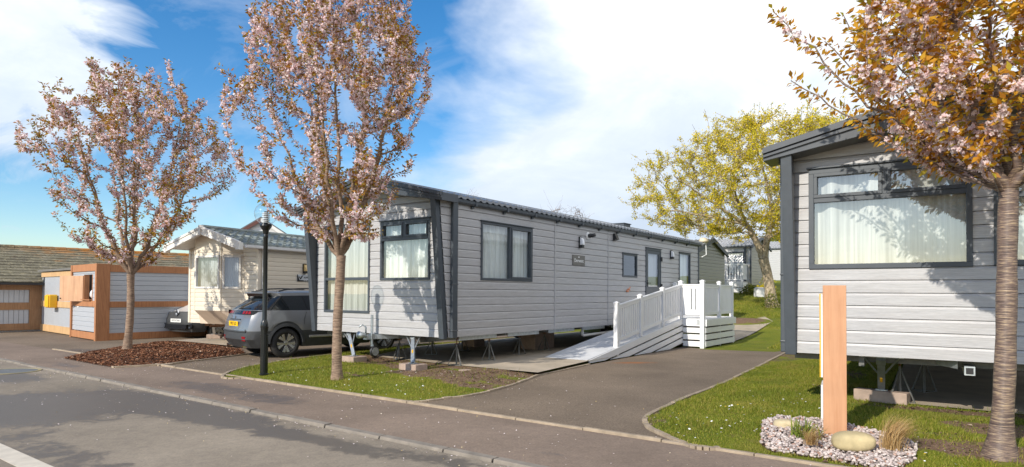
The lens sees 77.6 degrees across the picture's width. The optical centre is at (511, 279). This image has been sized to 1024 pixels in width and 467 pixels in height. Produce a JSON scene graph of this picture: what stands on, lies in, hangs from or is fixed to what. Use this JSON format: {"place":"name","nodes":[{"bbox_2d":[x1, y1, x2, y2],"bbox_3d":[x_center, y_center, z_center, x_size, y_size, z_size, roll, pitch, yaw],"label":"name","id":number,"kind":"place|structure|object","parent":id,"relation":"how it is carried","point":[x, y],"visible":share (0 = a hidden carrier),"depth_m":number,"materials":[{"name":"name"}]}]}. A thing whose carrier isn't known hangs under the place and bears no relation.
{"place":"outdoors","nodes":[
{"label":"outdoors","id":0,"kind":"place"},
{"bbox_2d":[0,330,506,372],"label":"driveway","id":1,"kind":"structure","parent":0,"point":[47,339],"depth_m":17.39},
{"bbox_2d":[38,268,78,334],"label":"timber store","id":2,"kind":"structure","parent":1,"relation":"on","point":[56,320],"depth_m":22.44,"materials":[{"name":"wood"}]},
{"bbox_2d":[44,295,56,307],"bbox_3d":[-16.118,0.741,22.239,0.485,0.460,0.270,-1,-2,41],"label":"wall cabinet","id":3,"kind":"object","parent":2,"relation":"attached to","point":[50,301],"depth_m":22.10,"materials":[{"name":"yellow plastic"}]},
{"bbox_2d":[44,295,48,306],"bbox_3d":[-16.198,0.738,22.143,0.440,0.400,0.020,-1,-2,41],"label":"door","id":4,"kind":"structure","parent":3,"relation":"in","point":[46,296],"depth_m":22.11,"materials":[{"name":"yellow plastic"}]},
{"bbox_2d":[0,244,188,331],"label":"garage block","id":5,"kind":"structure","parent":1,"relation":"on","point":[22,281],"depth_m":23.92,"materials":[{"name":"concrete"}]},
{"bbox_2d":[0,290,39,330],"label":"garage door","id":6,"kind":"structure","parent":5,"relation":"in","point":[6,296],"depth_m":23.03,"materials":[{"name":"white metal"}]},
{"bbox_2d":[59,263,207,340],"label":"bin store","id":7,"kind":"structure","parent":1,"relation":"on","point":[161,292],"depth_m":19.94,"materials":[{"name":"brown wood"}]},
{"bbox_2d":[59,276,83,300],"bbox_3d":[-13.906,0.268,20.064,1.120,0.800,0.065,0,-1,23],"label":"hatch door","id":8,"kind":"structure","parent":7,"relation":"in","point":[71,287],"depth_m":20.05,"materials":[{"name":"brown wood"}]},
{"bbox_2d":[64,341,245,366],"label":"bark mulch","id":9,"kind":"object","parent":1,"relation":"on","point":[174,347],"visible":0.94,"depth_m":14.38,"materials":[{"name":"brown wood"}]},
{"bbox_2d":[13,56,238,349],"bbox_3d":[-9.056,-1.800,15.177,4.656,7.062,4.375,0,-1,0],"label":"cherry tree","id":10,"kind":"object","parent":9,"relation":"on","point":[170,185],"visible":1,"depth_m":14.86,"materials":[{"name":"pink plant"}]},
{"bbox_2d":[164,305,223,336],"bbox_3d":[-9.546,1.009,22.032,1.800,1.830,4.427,0,-1,29],"label":"car","id":11,"kind":"object","parent":1,"relation":"on","point":[177,320],"visible":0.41,"depth_m":20.10,"materials":[{"name":"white metal"}]},
{"bbox_2d":[176,337,228,344],"bbox_3d":[-6.031,1.883,22.196,5.248,0.001,10.328,0,-1,32],"label":"concrete pad","id":12,"kind":"object","parent":1,"relation":"on","point":[222,341],"visible":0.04,"depth_m":18.83,"materials":[{"name":"beige concrete"}]},
{"bbox_2d":[206,334,221,338],"bbox_3d":[-9.229,1.748,19.737,0.400,0.130,0.260,1,-1,-10],"label":"concrete block","id":13,"kind":"object","parent":12,"relation":"on","point":[213,336],"depth_m":19.62,"materials":[{"name":"beige concrete"}]},
{"bbox_2d":[163,225,308,333],"bbox_3d":[-6.003,0.185,22.063,3.544,3.183,10.755,0,-1,29],"label":"static caravan","id":14,"kind":"object","parent":13,"relation":"on","point":[225,269],"visible":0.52,"depth_m":17.71,"materials":[{"name":"beige plastic"}]},
{"bbox_2d":[194,255,219,288],"bbox_3d":[-8.440,-0.219,17.737,1.040,0.920,0.167,0,-1,29],"label":"window","id":15,"kind":"structure","parent":14,"relation":"in","point":[208,266],"depth_m":17.82,"materials":[{"name":"white glass"}]},
{"bbox_2d":[222,255,240,288],"bbox_3d":[-7.717,-0.219,17.541,0.480,0.920,0.165,1,-1,-15],"label":"window","id":16,"kind":"structure","parent":14,"relation":"in","point":[231,264],"depth_m":17.57,"materials":[{"name":"grey glass"}]},
{"bbox_2d":[223,288,401,357],"bbox_3d":[-4.812,1.009,16.036,4.431,1.595,2.040,1,-2,-44],"label":"parked car","id":17,"kind":"object","parent":1,"relation":"on","point":[290,331],"visible":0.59,"depth_m":14.61,"materials":[{"name":"silver metal"}]},
{"bbox_2d":[0,361,509,466],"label":"road","id":18,"kind":"structure","parent":0,"point":[180,432],"depth_m":6.72,"materials":[{"name":"grey asphalt"}]},
{"bbox_2d":[0,368,41,373],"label":"road marking","id":19,"kind":"object","parent":18,"relation":"on","point":[14,370],"visible":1,"depth_m":12.01,"materials":[{"name":"paint"}]},
{"bbox_2d":[0,443,52,466],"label":"road line","id":20,"kind":"object","parent":18,"relation":"on","point":[14,457],"depth_m":5.71,"materials":[{"name":"paint"}]},
{"bbox_2d":[19,350,945,465],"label":"fallen petals","id":21,"kind":"object","parent":18,"relation":"on","point":[342,410],"visible":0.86,"depth_m":8.04,"materials":[{"name":"pink plant"}]},
{"bbox_2d":[241,217,286,233],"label":"house","id":22,"kind":"structure","parent":0,"point":[254,225],"depth_m":45.98,"materials":[{"name":"stone"}]},
{"bbox_2d":[0,341,819,466],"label":"pavement","id":23,"kind":"structure","parent":0,"point":[482,434],"depth_m":7.31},
{"bbox_2d":[224,333,660,400],"bbox_3d":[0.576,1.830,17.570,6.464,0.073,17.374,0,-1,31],"label":"lawn","id":24,"kind":"structure","parent":0,"point":[479,380],"depth_m":11.02,"materials":[{"name":"green plant"}]},
{"bbox_2d":[254,204,276,374],"bbox_3d":[-4.387,0.150,11.305,0.400,3.060,0.400,0,-1,0],"label":"lamp post","id":25,"kind":"object","parent":24,"relation":"on","point":[265,226],"visible":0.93,"depth_m":11.27,"materials":[{"name":"black metal"}]},
{"bbox_2d":[261,330,263,354],"bbox_3d":[-4.392,1.104,11.217,0.044,0.450,0.004,0,-1,0],"label":"access door","id":26,"kind":"structure","parent":25,"relation":"in","point":[262,345],"depth_m":11.21,"materials":[{"name":"black paint"}]},
{"bbox_2d":[214,0,433,379],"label":"cherry tree","id":27,"kind":"object","parent":24,"relation":"on","point":[400,50],"visible":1,"depth_m":10.37,"materials":[{"name":"pink plant"}]},
{"bbox_2d":[342,355,366,362],"bbox_3d":[-3.291,1.658,13.275,0.440,0.140,0.340,-1,-2,42],"label":"concrete block","id":28,"kind":"object","parent":24,"relation":"on","point":[347,358],"depth_m":13.16,"materials":[{"name":"beige concrete"}]},
{"bbox_2d":[393,338,406,359],"bbox_3d":[-2.416,1.439,13.665,0.312,0.536,0.290,0,-1,0],"label":"axle stand","id":29,"kind":"object","parent":24,"relation":"on","point":[398,350],"visible":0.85,"depth_m":13.69,"materials":[{"name":"metal"}]},
{"bbox_2d":[399,362,426,370],"bbox_3d":[-1.855,1.638,11.936,0.460,0.140,0.300,-1,-2,38],"label":"concrete block","id":30,"kind":"object","parent":24,"relation":"on","point":[413,367],"depth_m":11.81,"materials":[{"name":"beige concrete"}]},
{"bbox_2d":[310,354,525,388],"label":"soil crumbs","id":31,"kind":"object","parent":24,"relation":"on","point":[457,373],"visible":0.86,"depth_m":11.22,"materials":[{"name":"brown soil"}]},
{"bbox_2d":[448,338,460,365],"bbox_3d":[-1.076,1.426,12.669,0.313,0.536,0.290,1,-2,-42],"label":"axle stand","id":32,"kind":"object","parent":24,"relation":"on","point":[456,347],"visible":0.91,"depth_m":12.66,"materials":[{"name":"metal"}]},
{"bbox_2d":[378,332,710,371],"bbox_3d":[2.276,1.827,18.456,6.082,0.001,13.406,-1,-1,36],"label":"concrete pad","id":33,"kind":"object","parent":24,"relation":"on","point":[530,360],"visible":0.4,"depth_m":14.77,"materials":[{"name":"beige concrete"}]},
{"bbox_2d":[425,341,437,354],"bbox_3d":[-1.835,1.466,14.816,0.290,0.536,0.313,0,-1,29],"label":"axle stand","id":34,"kind":"object","parent":33,"relation":"on","point":[432,349],"visible":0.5,"depth_m":14.79,"materials":[{"name":"metal"}]},
{"bbox_2d":[457,340,467,350],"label":"axle stand","id":35,"kind":"object","parent":33,"relation":"on","point":[462,345],"visible":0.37,"depth_m":15.82,"materials":[{"name":"metal"}]},
{"bbox_2d":[461,339,484,346],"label":"block pier","id":36,"kind":"structure","parent":33,"relation":"on","point":[475,343],"depth_m":17.02,"materials":[{"name":"concrete"}]},
{"bbox_2d":[481,338,494,359],"bbox_3d":[-0.458,1.449,13.639,0.290,0.536,0.313,0,-1,32],"label":"axle stand","id":37,"kind":"object","parent":33,"relation":"on","point":[489,351],"visible":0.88,"depth_m":13.63,"materials":[{"name":"metal"}]},
{"bbox_2d":[294,177,702,363],"bbox_3d":[1.010,-0.107,18.490,4.430,3.815,14.008,-1,-1,36],"label":"static caravan","id":38,"kind":"object","parent":33,"relation":"on","point":[430,264],"visible":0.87,"depth_m":13.67,"materials":[{"name":"plastic"}]},
{"bbox_2d":[324,222,370,312],"bbox_3d":[-3.538,-0.249,13.784,1.530,1.912,0.201,-1,-1,36],"label":"window","id":39,"kind":"structure","parent":38,"relation":"in","point":[356,299],"depth_m":13.79,"materials":[{"name":"glass"}]},
{"bbox_2d":[379,216,430,279],"bbox_3d":[-2.110,-0.608,12.750,1.440,1.222,0.206,-1,-1,36],"label":"window","id":40,"kind":"structure","parent":38,"relation":"in","point":[405,243],"depth_m":12.78,"materials":[{"name":"glass"}]},
{"bbox_2d":[480,220,533,281],"bbox_3d":[-0.135,-0.588,13.642,0.208,1.222,1.880,-1,-1,36],"label":"window","id":41,"kind":"structure","parent":38,"relation":"in","point":[506,251],"depth_m":13.67,"materials":[{"name":"glass"}]},
{"bbox_2d":[622,252,638,277],"bbox_3d":[3.397,-0.427,18.384,0.110,0.697,0.990,-1,-1,36],"label":"window","id":42,"kind":"structure","parent":38,"relation":"in","point":[623,253],"depth_m":18.40,"materials":[{"name":"plastic"}]},
{"bbox_2d":[645,247,662,294],"bbox_3d":[4.377,0.044,19.701,0.151,2.062,1.190,-1,-1,36],"label":"door","id":43,"kind":"structure","parent":38,"relation":"in","point":[653,262],"depth_m":19.83,"materials":[{"name":"glass"}]},
{"bbox_2d":[678,252,691,283],"bbox_3d":[5.871,0.022,21.837,0.202,1.932,1.080,-1,-1,36],"label":"window","id":44,"kind":"structure","parent":38,"relation":"in","point":[682,273],"depth_m":22.14,"materials":[{"name":"glass"}]},
{"bbox_2d":[513,336,525,354],"bbox_3d":[0.181,1.480,14.914,0.313,0.536,0.290,0,-1,-4],"label":"axle stand","id":45,"kind":"object","parent":33,"relation":"on","point":[519,340],"visible":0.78,"depth_m":14.94,"materials":[{"name":"metal"}]},
{"bbox_2d":[521,332,553,349],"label":"block pier","id":46,"kind":"structure","parent":33,"relation":"on","point":[532,341],"depth_m":16.38,"materials":[{"name":"concrete"}]},
{"bbox_2d":[538,332,549,349],"bbox_3d":[0.860,1.510,16.164,0.290,0.536,0.312,-1,-2,40],"label":"axle stand","id":47,"kind":"object","parent":33,"relation":"on","point":[545,339],"visible":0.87,"depth_m":16.16,"materials":[{"name":"metal"}]},
{"bbox_2d":[269,367,962,466],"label":"daisies","id":48,"kind":"object","parent":24,"relation":"on","point":[678,413],"visible":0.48,"depth_m":7.55,"materials":[{"name":"white plant"}]},
{"bbox_2d":[0,0,1023,252],"label":"sky","id":49,"kind":"structure","parent":0,"point":[530,99],"materials":[{"name":"blue"}]},
{"bbox_2d":[424,347,782,439],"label":"driveway","id":50,"kind":"structure","parent":0,"point":[627,394],"depth_m":10.00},
{"bbox_2d":[449,280,780,447],"bbox_3d":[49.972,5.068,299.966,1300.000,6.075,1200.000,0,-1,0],"label":"ground","id":51,"kind":"structure","parent":0,"point":[763,338],"depth_m":21.52,"materials":[{"name":"green plant"}]},
{"bbox_2d":[111,353,246,367],"bbox_3d":[-6.850,1.778,13.671,0.623,0.136,3.146,0,-1,29],"label":"edging","id":52,"kind":"object","parent":51,"relation":"on","point":[172,363],"visible":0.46,"depth_m":13.08,"materials":[{"name":"concrete"}]},
{"bbox_2d":[0,358,547,466],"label":"kerb","id":53,"kind":"structure","parent":51,"relation":"on","point":[458,452],"depth_m":7.32,"materials":[{"name":"concrete"}]},
{"bbox_2d":[221,336,513,378],"bbox_3d":[-1.552,1.917,18.864,1.821,0.134,17.227,0,-1,27],"label":"edging","id":54,"kind":"object","parent":51,"relation":"on","point":[223,375],"visible":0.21,"depth_m":12.50,"materials":[{"name":"concrete"}]},
{"bbox_2d":[52,348,848,466],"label":"edging","id":55,"kind":"object","parent":51,"relation":"on","point":[658,439],"visible":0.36,"depth_m":7.39,"materials":[{"name":"concrete"}]},
{"bbox_2d":[409,364,590,402],"bbox_3d":[0.215,1.763,10.944,0.732,0.132,5.706,-1,-1,36],"label":"edging","id":56,"kind":"object","parent":51,"relation":"on","point":[483,392],"visible":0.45,"depth_m":9.79,"materials":[{"name":"concrete"}]},
{"bbox_2d":[540,192,591,218],"bbox_3d":[3.422,-1.623,39.941,4.106,7.969,3.605,1,-1,-25],"label":"bare tree","id":57,"kind":"object","parent":51,"relation":"on","point":[569,210],"visible":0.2,"depth_m":39.86,"materials":[{"name":"brown plant"}]},
{"bbox_2d":[546,280,735,362],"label":"access ramp","id":58,"kind":"structure","parent":51,"relation":"on","point":[640,319],"depth_m":17.11,"materials":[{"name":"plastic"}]},
{"bbox_2d":[695,238,727,284],"bbox_3d":[6.160,0.005,32.283,8.280,3.902,4.070,-1,-1,36],"label":"static caravan","id":59,"kind":"object","parent":51,"relation":"on","point":[712,266],"visible":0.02,"depth_m":29.98,"materials":[{"name":"plastic"}]},
{"bbox_2d":[698,238,708,256],"bbox_3d":[8.318,-1.412,27.636,0.440,0.858,0.440,0,-1,0],"label":"tv aerial","id":60,"kind":"object","parent":59,"relation":"attached to","point":[705,240],"visible":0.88,"depth_m":27.51,"materials":[{"name":"beige plastic"}]},
{"bbox_2d":[642,352,784,450],"bbox_3d":[4.311,1.806,11.912,1.080,0.134,12.594,0,-1,27],"label":"edging","id":61,"kind":"object","parent":51,"relation":"on","point":[647,425],"visible":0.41,"depth_m":7.25,"materials":[{"name":"concrete"}]},
{"bbox_2d":[724,262,747,292],"bbox_3d":[11.826,-0.002,35.342,2.230,1.910,0.962,-1,-1,36],"label":"decking","id":62,"kind":"object","parent":51,"relation":"on","point":[743,274],"visible":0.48,"depth_m":34.55,"materials":[{"name":"white plastic"}]},
{"bbox_2d":[617,93,863,307],"bbox_3d":[10.808,-3.027,28.053,10.754,9.032,11.050,1,-1,-29],"label":"spreading tree","id":63,"kind":"object","parent":51,"relation":"on","point":[727,146],"visible":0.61,"depth_m":26.80,"materials":[{"name":"yellow plant"}]},
{"bbox_2d":[716,236,771,285],"bbox_3d":[10.818,-0.714,39.028,8.780,3.515,4.020,-1,-1,36],"label":"static caravan","id":64,"kind":"object","parent":51,"relation":"on","point":[745,252],"visible":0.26,"depth_m":35.60,"materials":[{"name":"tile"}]},
{"bbox_2d":[727,251,743,274],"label":"window","id":65,"kind":"structure","parent":64,"relation":"in","point":[733,257],"depth_m":35.64,"materials":[{"name":"glass"}]},
{"bbox_2d":[739,283,754,293],"bbox_3d":[12.508,0.500,33.610,1.013,0.684,1.014,0,-1,0],"label":"shrub","id":66,"kind":"object","parent":51,"relation":"on","point":[750,290],"visible":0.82,"depth_m":33.50,"materials":[{"name":"green plant"}]},
{"bbox_2d":[734,292,780,348],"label":"grass","id":67,"kind":"structure","parent":51,"relation":"on","point":[758,310],"depth_m":27.16,"materials":[{"name":"green plant"}]},
{"bbox_2d":[754,287,764,296],"bbox_3d":[12.438,0.615,31.996,0.458,0.500,0.319,1,-1,-20],"label":"service box","id":68,"kind":"object","parent":51,"relation":"on","point":[759,291],"visible":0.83,"depth_m":31.87,"materials":[{"name":"white plastic"}]},
{"bbox_2d":[761,291,780,307],"bbox_3d":[11.259,0.836,27.672,0.981,0.815,0.734,0,-1,0],"label":"shrub","id":69,"kind":"object","parent":51,"relation":"on","point":[766,303],"visible":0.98,"depth_m":27.57,"materials":[{"name":"green plant"}]},
{"bbox_2d":[769,241,779,279],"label":"static caravan","id":70,"kind":"object","parent":51,"relation":"on","point":[774,257],"visible":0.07,"depth_m":44.21,"materials":[{"name":"plastic"}]},
{"bbox_2d":[734,317,771,340],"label":"path","id":71,"kind":"structure","parent":0,"point":[742,331],"depth_m":22.20,"materials":[{"name":"concrete"}]},
{"bbox_2d":[646,354,1023,466],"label":"lawn","id":72,"kind":"structure","parent":0,"point":[948,445],"depth_m":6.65,"materials":[{"name":"green plant"}]},
{"bbox_2d":[644,371,1023,465],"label":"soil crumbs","id":73,"kind":"object","parent":72,"relation":"on","point":[825,460],"visible":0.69,"depth_m":6.84,"materials":[{"name":"brown soil"}]},
{"bbox_2d":[759,414,917,466],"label":"gravel","id":74,"kind":"structure","parent":72,"relation":"on","point":[776,436],"depth_m":5.95,"materials":[{"name":"white gravel"}]},
{"bbox_2d":[773,419,794,427],"bbox_3d":[2.869,1.522,6.690,0.229,0.116,0.138,0,2,8],"label":"boulder","id":75,"kind":"object","parent":74,"relation":"on","point":[779,423],"visible":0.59,"depth_m":6.64,"materials":[{"name":"stone"}]},
{"bbox_2d":[780,417,825,440],"bbox_3d":[2.888,1.438,6.240,0.533,0.216,0.391,0,-1,25],"label":"lily plant","id":76,"kind":"object","parent":74,"relation":"on","point":[796,431],"visible":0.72,"depth_m":6.26,"materials":[{"name":"green plant"}]},
{"bbox_2d":[799,426,830,446],"bbox_3d":[2.814,1.429,5.944,0.379,0.221,0.342,0,-1,18],"label":"grass tuft","id":77,"kind":"object","parent":74,"relation":"on","point":[810,440],"visible":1,"depth_m":5.94,"materials":[{"name":"plant"}]},
{"bbox_2d":[819,285,846,435],"bbox_3d":[3.285,0.816,6.506,0.240,1.517,0.410,0,-1,27],"label":"totem sign","id":78,"kind":"object","parent":74,"relation":"on","point":[833,336],"visible":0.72,"depth_m":6.33,"materials":[{"name":"orange wood"}]},
{"bbox_2d":[831,431,875,451],"bbox_3d":[3.152,1.490,5.881,0.367,0.175,0.227,0,2,14],"label":"boulder","id":79,"kind":"object","parent":74,"relation":"on","point":[852,441],"visible":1,"depth_m":5.79,"materials":[{"name":"stone"}]},
{"bbox_2d":[877,409,928,450],"bbox_3d":[3.639,1.353,5.852,0.469,0.380,0.496,0,-1,34],"label":"grass tuft","id":80,"kind":"object","parent":74,"relation":"on","point":[893,437],"visible":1,"depth_m":5.78,"materials":[{"name":"plant"}]},
{"bbox_2d":[854,387,909,404],"bbox_3d":[4.861,1.527,8.371,0.620,0.150,0.200,-1,-2,44],"label":"concrete block","id":81,"kind":"object","parent":72,"relation":"on","point":[888,396],"depth_m":8.28,"materials":[{"name":"beige concrete"}]},
{"bbox_2d":[762,75,1023,390],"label":"static caravan","id":82,"kind":"object","parent":81,"relation":"on","point":[905,254],"visible":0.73,"depth_m":7.69,"materials":[{"name":"plastic"}]},
{"bbox_2d":[806,155,972,268],"bbox_3d":[4.546,-0.789,7.733,1.740,1.292,0.225,0,-1,34],"label":"window","id":83,"kind":"structure","parent":82,"relation":"in","point":[877,214],"depth_m":7.76,"materials":[{"name":"glass"}]},
{"bbox_2d":[993,155,1023,265],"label":"window","id":84,"kind":"structure","parent":82,"relation":"in","point":[1021,189],"depth_m":7.07,"materials":[{"name":"glass"}]},
{"bbox_2d":[767,0,1023,461],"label":"cherry tree","id":85,"kind":"object","parent":72,"relation":"on","point":[944,61],"visible":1,"depth_m":5.60,"materials":[{"name":"pink plant"}]},
{"bbox_2d":[894,364,1023,413],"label":"concrete pad","id":86,"kind":"object","parent":72,"relation":"on","point":[955,388],"visible":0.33,"depth_m":9.58,"materials":[{"name":"grey concrete"}]},
{"bbox_2d":[891,364,915,402],"bbox_3d":[5.088,1.282,8.286,0.290,0.617,0.313,-1,-2,41],"label":"axle stand","id":87,"kind":"object","parent":86,"relation":"on","point":[898,374],"visible":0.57,"depth_m":8.28,"materials":[{"name":"metal"}]},
{"bbox_2d":[912,365,936,392],"bbox_3d":[5.989,1.306,9.212,0.290,0.617,0.313,0,-1,-5],"label":"axle stand","id":88,"kind":"object","parent":86,"relation":"on","point":[925,367],"visible":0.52,"depth_m":9.19,"materials":[{"name":"metal"}]},
{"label":"hill","id":89,"kind":"structure","parent":0,"visible":0},
{"bbox_2d":[731,233,779,241],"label":"distant wood","id":90,"kind":"object","parent":89,"relation":"on","point":[775,239],"depth_m":168.10,"materials":[{"name":"green plant"}]}
]}

